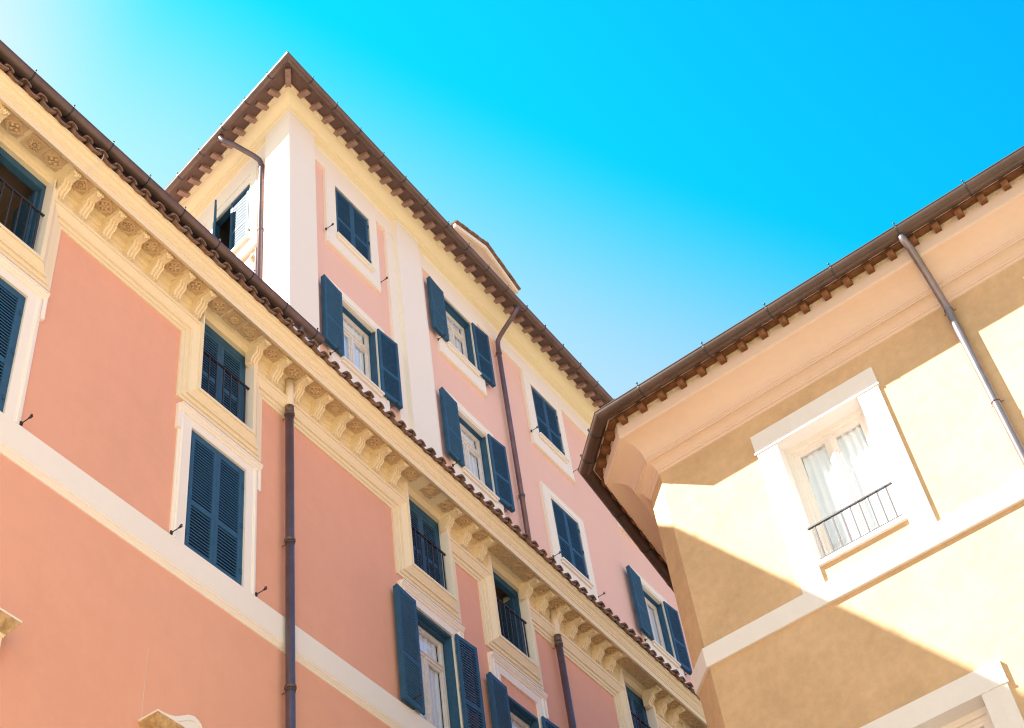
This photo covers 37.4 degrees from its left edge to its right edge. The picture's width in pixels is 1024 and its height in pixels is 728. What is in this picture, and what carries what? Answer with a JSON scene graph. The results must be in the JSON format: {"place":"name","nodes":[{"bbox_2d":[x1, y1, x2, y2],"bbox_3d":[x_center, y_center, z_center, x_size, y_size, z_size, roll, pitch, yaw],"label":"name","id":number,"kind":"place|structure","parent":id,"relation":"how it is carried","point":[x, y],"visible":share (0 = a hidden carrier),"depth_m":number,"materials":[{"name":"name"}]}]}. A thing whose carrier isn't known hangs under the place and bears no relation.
{"place":"outdoors","nodes":[
{"label":"outdoors","id":0,"kind":"place"},
{"bbox_2d":[0,0,1023,398],"label":"sky","id":1,"kind":"structure","parent":0,"point":[648,176],"materials":[{"name":"blue"}]},
{"bbox_2d":[578,146,1023,727],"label":"ochre building","id":2,"kind":"structure","parent":0,"point":[810,492],"depth_m":21.24,"materials":[{"name":"paint"}]},
{"bbox_2d":[785,407,904,558],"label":"window","id":3,"kind":"structure","parent":2,"relation":"in","point":[847,491],"depth_m":21.47,"materials":[{"name":"white glass"}]},
{"bbox_2d":[941,706,994,727],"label":"window","id":4,"kind":"structure","parent":2,"relation":"in","point":[980,718],"depth_m":18.08,"materials":[{"name":"beige paint"}]},
{"label":"ground","id":5,"kind":"structure","parent":0,"visible":0},
{"bbox_2d":[0,40,707,727],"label":"pink palazzo","id":6,"kind":"structure","parent":5,"relation":"on","point":[230,496],"depth_m":24.11,"materials":[{"name":"paint"}]},
{"bbox_2d":[0,278,25,412],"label":"window","id":7,"kind":"structure","parent":6,"relation":"in","point":[12,303],"depth_m":21.14,"materials":[{"name":"blue paint"}]},
{"bbox_2d":[0,147,56,255],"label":"window","id":8,"kind":"structure","parent":6,"relation":"in","point":[25,202],"depth_m":23.52,"materials":[{"name":"blue paint"}]},
{"bbox_2d":[184,430,244,585],"bbox_3d":[-4.859,2.346,23.451,0.725,2.960,1.890,-31,-51,18],"label":"window","id":9,"kind":"structure","parent":6,"relation":"in","point":[215,495],"depth_m":23.39,"materials":[{"name":"blue paint"}]},
{"bbox_2d":[199,310,253,429],"bbox_3d":[-5.021,0.206,25.672,0.569,2.100,1.444,-31,-51,18],"label":"window","id":10,"kind":"structure","parent":6,"relation":"in","point":[226,377],"depth_m":25.77,"materials":[{"name":"blue paint"}]},
{"bbox_2d":[403,482,453,594],"bbox_3d":[-1.791,3.493,29.076,0.569,2.100,1.444,-31,-51,18],"label":"window","id":11,"kind":"structure","parent":6,"relation":"in","point":[431,551],"depth_m":29.21,"materials":[{"name":"blue paint"}]},
{"bbox_2d":[393,583,485,727],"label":"window","id":12,"kind":"structure","parent":6,"relation":"in","point":[426,666],"depth_m":26.93,"materials":[{"name":"blue paint"}]},
{"bbox_2d":[487,554,536,663],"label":"window","id":13,"kind":"structure","parent":6,"relation":"in","point":[514,617],"depth_m":31.15,"materials":[{"name":"blue paint"}]},
{"bbox_2d":[486,672,558,727],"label":"window","id":14,"kind":"structure","parent":6,"relation":"in","point":[505,712],"depth_m":28.27,"materials":[{"name":"blue paint"}]},
{"bbox_2d":[619,669,657,727],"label":"window","id":15,"kind":"structure","parent":6,"relation":"in","point":[642,717],"depth_m":34.34,"materials":[{"name":"blue paint"}]},
{"bbox_2d":[164,51,693,688],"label":"tall pink block","id":16,"kind":"structure","parent":5,"relation":"on","point":[336,229],"depth_m":35.56,"materials":[{"name":"paint"}]},
{"bbox_2d":[213,185,249,250],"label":"window","id":17,"kind":"structure","parent":16,"relation":"in","point":[233,225],"depth_m":34.37,"materials":[{"name":"blue paint"}]},
{"bbox_2d":[335,188,370,262],"bbox_3d":[-3.660,-3.114,34.603,0.071,1.860,1.234,-31,-51,18],"label":"window","id":18,"kind":"structure","parent":16,"relation":"in","point":[351,223],"depth_m":34.69,"materials":[{"name":"blue paint"}]},
{"bbox_2d":[321,274,402,409],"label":"window","id":19,"kind":"structure","parent":16,"relation":"in","point":[340,329],"depth_m":31.74,"materials":[{"name":"blue paint"}]},
{"bbox_2d":[426,276,495,387],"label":"window","id":20,"kind":"structure","parent":16,"relation":"in","point":[445,319],"depth_m":37.34,"materials":[{"name":"blue paint"}]},
{"bbox_2d":[439,387,514,512],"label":"window","id":21,"kind":"structure","parent":16,"relation":"in","point":[462,442],"depth_m":34.22,"materials":[{"name":"blue paint"}]},
{"bbox_2d":[531,387,564,454],"bbox_3d":[0.913,1.538,39.422,0.071,1.860,1.234,-31,-51,18],"label":"window","id":22,"kind":"structure","parent":16,"relation":"in","point":[546,416],"depth_m":39.53,"materials":[{"name":"blue paint"}]},
{"bbox_2d":[551,498,588,578],"bbox_3d":[1.373,4.253,36.364,0.071,2.010,1.234,-31,-51,18],"label":"window","id":23,"kind":"structure","parent":16,"relation":"in","point":[568,531],"depth_m":36.44,"materials":[{"name":"blue paint"}]},
{"bbox_2d":[626,565,691,674],"bbox_3d":[3.644,6.658,38.875,0.439,2.070,2.527,-31,-51,18],"label":"window","id":24,"kind":"structure","parent":16,"relation":"in","point":[644,605],"depth_m":39.03,"materials":[{"name":"blue paint"}]}
]}

